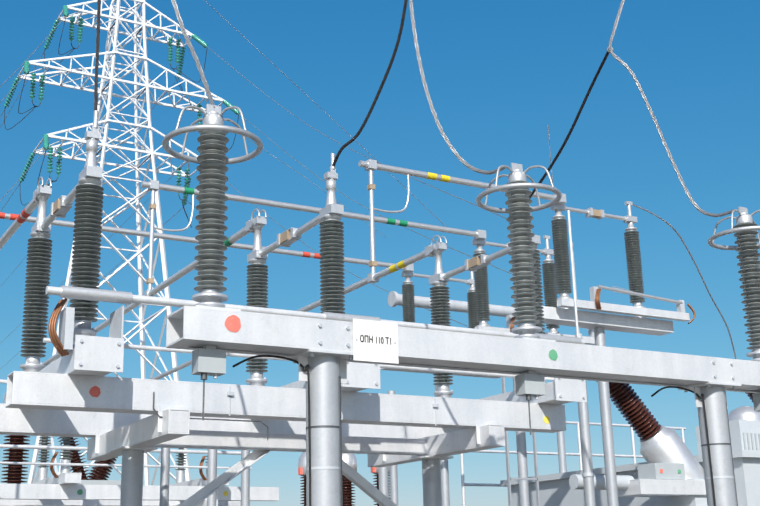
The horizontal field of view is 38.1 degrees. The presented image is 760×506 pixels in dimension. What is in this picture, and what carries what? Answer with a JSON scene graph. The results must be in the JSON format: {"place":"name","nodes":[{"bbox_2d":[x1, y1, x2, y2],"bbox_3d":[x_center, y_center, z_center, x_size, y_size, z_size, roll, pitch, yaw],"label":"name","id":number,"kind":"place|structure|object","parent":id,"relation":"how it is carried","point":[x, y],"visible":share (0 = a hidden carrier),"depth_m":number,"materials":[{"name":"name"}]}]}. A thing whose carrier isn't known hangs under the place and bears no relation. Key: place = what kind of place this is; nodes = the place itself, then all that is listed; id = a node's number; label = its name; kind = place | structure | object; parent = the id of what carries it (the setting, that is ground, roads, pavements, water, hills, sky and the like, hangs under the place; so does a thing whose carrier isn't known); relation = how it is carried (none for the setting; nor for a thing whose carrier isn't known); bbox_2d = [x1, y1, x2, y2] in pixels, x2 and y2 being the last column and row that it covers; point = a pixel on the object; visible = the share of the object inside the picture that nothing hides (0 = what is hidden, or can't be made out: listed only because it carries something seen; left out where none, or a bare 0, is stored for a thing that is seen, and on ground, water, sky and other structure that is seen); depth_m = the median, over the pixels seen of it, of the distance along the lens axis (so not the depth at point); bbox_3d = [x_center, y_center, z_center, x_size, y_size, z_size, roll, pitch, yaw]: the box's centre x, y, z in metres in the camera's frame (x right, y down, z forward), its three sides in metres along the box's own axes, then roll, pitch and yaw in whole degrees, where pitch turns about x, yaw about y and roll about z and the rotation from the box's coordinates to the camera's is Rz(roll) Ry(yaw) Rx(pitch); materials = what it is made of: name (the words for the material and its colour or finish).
{"place":"outdoors","nodes":[
{"label":"outdoors","id":0,"kind":"place"},
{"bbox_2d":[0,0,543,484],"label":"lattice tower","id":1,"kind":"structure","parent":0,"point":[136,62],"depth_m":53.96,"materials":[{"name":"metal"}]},
{"bbox_2d":[360,335,390,344],"bbox_3d":[-0.025,0.505,6.407,0.209,0.044,0.001,8,-18,-29],"label":"sign text","id":2,"kind":"object","parent":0,"point":[376,339],"visible":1,"depth_m":6.41},
{"bbox_2d":[0,0,759,505],"label":"sky","id":3,"kind":"structure","parent":0,"point":[498,73],"materials":[{"name":"blue"}]},
{"bbox_2d":[476,163,561,341],"bbox_3d":[0.947,-0.007,7.332,0.579,1.250,0.579,8,-18,-29],"label":"surge arrester","id":4,"kind":"object","parent":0,"point":[519,209],"visible":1,"depth_m":7.29,"materials":[{"name":"ceramic"}]},
{"label":"gravel ground","id":5,"kind":"object","parent":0,"visible":0},
{"bbox_2d":[0,436,278,505],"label":"disconnector frame","id":6,"kind":"object","parent":5,"relation":"on","point":[64,487],"visible":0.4,"depth_m":18.23,"materials":[{"name":"metal"}]},
{"bbox_2d":[1,435,389,505],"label":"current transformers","id":7,"kind":"object","parent":5,"relation":"on","point":[98,474],"visible":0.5,"depth_m":21.28,"materials":[{"name":"ceramic"}]},
{"bbox_2d":[0,371,565,505],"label":"disconnector frame","id":8,"kind":"object","parent":5,"relation":"on","point":[131,421],"visible":0.96,"depth_m":9.10,"materials":[{"name":"metal"}]},
{"bbox_2d":[0,125,131,403],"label":"disconnector pole","id":9,"kind":"object","parent":8,"relation":"on","point":[90,352],"visible":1,"depth_m":8.21,"materials":[{"name":"metal"}]},
{"bbox_2d":[43,166,380,391],"bbox_3d":[-3.210,1.029,14.434,0.744,3.385,12.833,7,-18,-28],"label":"disconnector pole","id":10,"kind":"object","parent":8,"relation":"on","point":[360,376],"visible":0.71,"depth_m":9.54,"materials":[{"name":"metal"}]},
{"bbox_2d":[0,160,555,269],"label":"rigid buses","id":11,"kind":"object","parent":10,"relation":"on","point":[364,164],"visible":0.71,"depth_m":15.06,"materials":[{"name":"metal"}]},
{"bbox_2d":[0,286,584,383],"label":"disconnector linkage","id":12,"kind":"object","parent":10,"relation":"attached to","point":[52,290],"visible":0.31,"depth_m":8.56,"materials":[{"name":"metal"}]},
{"bbox_2d":[151,159,586,404],"bbox_3d":[-1.374,1.275,15.465,0.783,3.385,12.833,7,-18,-28],"label":"disconnector pole","id":13,"kind":"object","parent":8,"relation":"on","point":[559,391],"visible":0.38,"depth_m":11.44,"materials":[{"name":"metal"}]},
{"bbox_2d":[159,210,685,505],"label":"service platform railings","id":14,"kind":"object","parent":5,"relation":"on","point":[585,454],"visible":0.52,"depth_m":13.62,"materials":[{"name":"metal"}]},
{"bbox_2d":[380,264,500,505],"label":"disconnect switch","id":15,"kind":"object","parent":5,"relation":"on","point":[408,293],"visible":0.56,"depth_m":17.94,"materials":[{"name":"metal"}]},
{"bbox_2d":[166,306,759,505],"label":"support beam","id":16,"kind":"structure","parent":5,"relation":"on","point":[319,352],"depth_m":6.66,"materials":[{"name":"metal"}]},
{"bbox_2d":[162,104,262,310],"bbox_3d":[-0.958,-0.262,6.262,0.579,1.250,0.579,8,-18,-29],"label":"surge arrester","id":17,"kind":"object","parent":16,"relation":"on","point":[212,159],"visible":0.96,"depth_m":6.22,"materials":[{"name":"ceramic"}]},
{"bbox_2d":[93,0,736,358],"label":"flexible conductors","id":18,"kind":"object","parent":17,"relation":"on","point":[334,159],"visible":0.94,"depth_m":8.97,"materials":[{"name":"metal"}]},
{"bbox_2d":[353,318,398,363],"bbox_3d":[-0.024,0.514,6.407,0.300,0.245,0.008,8,-18,-29],"label":"sign plate","id":19,"kind":"object","parent":16,"relation":"attached to","point":[384,352],"visible":1,"depth_m":6.41,"materials":[{"name":"white metal"}]},
{"bbox_2d":[708,207,759,360],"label":"surge arrester","id":20,"kind":"object","parent":16,"relation":"on","point":[745,227],"visible":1,"depth_m":8.38,"materials":[{"name":"ceramic"}]},
{"bbox_2d":[472,229,594,505],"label":"disconnect switch","id":21,"kind":"object","parent":5,"relation":"on","point":[479,241],"visible":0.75,"depth_m":16.16,"materials":[{"name":"metal"}]},
{"bbox_2d":[542,193,695,505],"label":"disconnect switch","id":22,"kind":"object","parent":5,"relation":"on","point":[638,321],"visible":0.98,"depth_m":14.65,"materials":[{"name":"metal"}]},
{"bbox_2d":[500,381,759,505],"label":"power transformer","id":23,"kind":"object","parent":5,"relation":"on","point":[670,472],"visible":0.75,"depth_m":15.79,"materials":[{"name":"paint"}]}
]}

